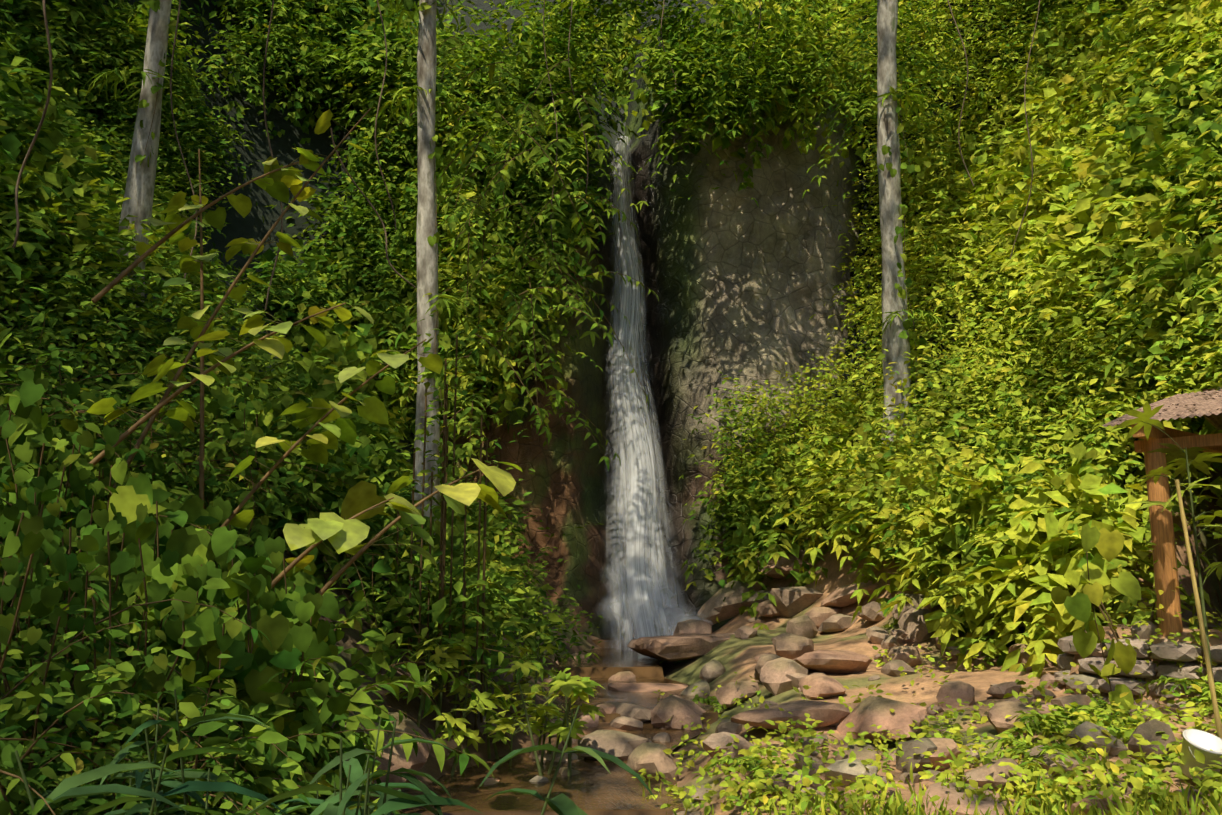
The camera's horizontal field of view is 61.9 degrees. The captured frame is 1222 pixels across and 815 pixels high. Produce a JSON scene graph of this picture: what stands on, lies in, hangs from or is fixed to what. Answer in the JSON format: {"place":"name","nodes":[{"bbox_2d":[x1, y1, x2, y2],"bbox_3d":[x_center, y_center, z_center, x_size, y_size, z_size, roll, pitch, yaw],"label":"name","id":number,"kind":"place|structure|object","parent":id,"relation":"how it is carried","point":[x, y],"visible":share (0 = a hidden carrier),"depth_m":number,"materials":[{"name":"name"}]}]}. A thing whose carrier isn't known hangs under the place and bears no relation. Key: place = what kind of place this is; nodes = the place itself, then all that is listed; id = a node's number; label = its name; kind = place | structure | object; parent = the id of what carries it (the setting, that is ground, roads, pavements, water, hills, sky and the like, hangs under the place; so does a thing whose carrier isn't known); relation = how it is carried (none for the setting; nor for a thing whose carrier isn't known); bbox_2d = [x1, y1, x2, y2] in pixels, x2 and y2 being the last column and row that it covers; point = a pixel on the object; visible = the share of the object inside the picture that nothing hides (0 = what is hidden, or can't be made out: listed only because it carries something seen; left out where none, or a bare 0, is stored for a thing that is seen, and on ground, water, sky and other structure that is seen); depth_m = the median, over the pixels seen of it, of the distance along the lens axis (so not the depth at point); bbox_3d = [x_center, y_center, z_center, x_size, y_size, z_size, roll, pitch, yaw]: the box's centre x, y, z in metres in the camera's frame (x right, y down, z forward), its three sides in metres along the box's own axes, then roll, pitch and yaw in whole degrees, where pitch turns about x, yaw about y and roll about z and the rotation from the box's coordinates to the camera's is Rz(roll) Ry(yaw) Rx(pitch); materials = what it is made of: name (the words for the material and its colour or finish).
{"place":"outdoors","nodes":[
{"label":"outdoors","id":0,"kind":"place"},
{"bbox_2d":[0,0,1221,814],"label":"terrain","id":1,"kind":"structure","parent":0,"point":[732,654],"depth_m":17.06,"materials":[{"name":"soil"}]},
{"bbox_2d":[83,0,191,330],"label":"tree trunk","id":2,"kind":"object","parent":1,"relation":"on","point":[140,184],"visible":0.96,"depth_m":13.94,"materials":[{"name":"grey plant"}]},
{"bbox_2d":[65,108,522,595],"bbox_3d":[-2.490,-0.514,8.097,3.467,4.813,2.361,0,-9,-1],"label":"broadleaf sapling","id":3,"kind":"object","parent":1,"relation":"on","point":[347,531],"visible":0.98,"depth_m":8.42,"materials":[{"name":"green plant"}]},
{"bbox_2d":[0,677,656,814],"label":"long leaf canes","id":4,"kind":"object","parent":1,"relation":"on","point":[390,801],"visible":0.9,"depth_m":3.58,"materials":[{"name":"green plant"}]},
{"bbox_2d":[371,0,471,592],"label":"tree trunk","id":5,"kind":"object","parent":1,"relation":"on","point":[429,153],"visible":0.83,"depth_m":14.82,"materials":[{"name":"grey plant"}]},
{"bbox_2d":[381,612,604,776],"bbox_3d":[-0.868,3.185,11.507,2.450,1.699,3.410,-3,-10,21],"label":"palmate shrub","id":6,"kind":"object","parent":1,"relation":"on","point":[564,683],"visible":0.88,"depth_m":10.72,"materials":[{"name":"green plant"}]},
{"bbox_2d":[368,36,658,485],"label":"hanging branches","id":7,"kind":"object","parent":1,"relation":"on","point":[498,187],"visible":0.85,"depth_m":17.55,"materials":[{"name":"green plant"}]},
{"bbox_2d":[390,636,724,814],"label":"stream water","id":8,"kind":"structure","parent":1,"relation":"on","point":[594,787],"depth_m":10.20,"materials":[{"name":"brown liquid"}]},
{"bbox_2d":[335,0,877,637],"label":"rock cliff","id":9,"kind":"structure","parent":1,"relation":"on","point":[735,278],"depth_m":26.40,"materials":[{"name":"stone"}]},
{"bbox_2d":[399,0,983,250],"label":"foliage","id":10,"kind":"object","parent":9,"relation":"on","point":[614,7],"visible":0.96,"depth_m":24.02,"materials":[{"name":"green plant"}]},
{"bbox_2d":[0,0,1221,814],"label":"wall foliage","id":11,"kind":"object","parent":1,"relation":"on","point":[132,600],"visible":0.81,"depth_m":16.02,"materials":[{"name":"green plant"}]},
{"bbox_2d":[12,0,1039,309],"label":"lianas","id":12,"kind":"object","parent":11,"relation":"on","point":[376,128],"visible":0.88,"depth_m":12.82,"materials":[{"name":"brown plant"}]},
{"bbox_2d":[598,136,710,650],"bbox_3d":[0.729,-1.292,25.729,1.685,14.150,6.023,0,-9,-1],"label":"waterfall","id":13,"kind":"structure","parent":1,"relation":"on","point":[635,586],"depth_m":24.29,"materials":[{"name":"liquid"}]},
{"bbox_2d":[344,307,986,729],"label":"undergrowth","id":14,"kind":"object","parent":1,"relation":"on","point":[424,431],"visible":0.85,"depth_m":12.30,"materials":[{"name":"green plant"}]},
{"bbox_2d":[342,547,1155,814],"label":"boulders","id":15,"kind":"object","parent":1,"relation":"on","point":[865,714],"visible":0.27,"depth_m":10.40,"materials":[{"name":"brown stone"}]},
{"bbox_2d":[477,586,1204,814],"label":"rubble stones","id":16,"kind":"object","parent":1,"relation":"on","point":[779,675],"visible":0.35,"depth_m":11.68,"materials":[{"name":"brown stone"}]},
{"bbox_2d":[870,0,949,460],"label":"tree trunk","id":17,"kind":"object","parent":1,"relation":"on","point":[897,342],"visible":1,"depth_m":20.03,"materials":[{"name":"grey plant"}]},
{"bbox_2d":[633,600,1221,814],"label":"ground cover plants","id":18,"kind":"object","parent":1,"relation":"on","point":[1054,793],"depth_m":8.05,"materials":[{"name":"green plant"}]},
{"bbox_2d":[796,440,1221,694],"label":"bank bushes","id":19,"kind":"object","parent":1,"relation":"on","point":[1113,628],"visible":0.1,"depth_m":10.70,"materials":[{"name":"green plant"}]},
{"bbox_2d":[1054,623,1221,708],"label":"dry stone wall","id":20,"kind":"structure","parent":1,"relation":"on","point":[1183,652],"depth_m":10.16,"materials":[{"name":"grey stone"}]},
{"bbox_2d":[1102,387,1221,635],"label":"shelter","id":21,"kind":"object","parent":1,"relation":"on","point":[1206,405],"visible":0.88,"depth_m":10.55,"materials":[{"name":"wood"}]},
{"bbox_2d":[1113,402,1221,711],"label":"papaya plant","id":22,"kind":"object","parent":1,"relation":"on","point":[1190,456],"visible":0.94,"depth_m":10.13,"materials":[{"name":"green plant"}]},
{"bbox_2d":[1174,479,1221,738],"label":"bamboo pole","id":23,"kind":"object","parent":1,"relation":"on","point":[1211,684],"visible":0.96,"depth_m":7.55,"materials":[{"name":"yellow wood"}]},
{"bbox_2d":[1179,729,1221,781],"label":"white bucket","id":24,"kind":"object","parent":1,"relation":"on","point":[1204,742],"visible":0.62,"depth_m":7.17,"materials":[{"name":"plastic"}]}
]}

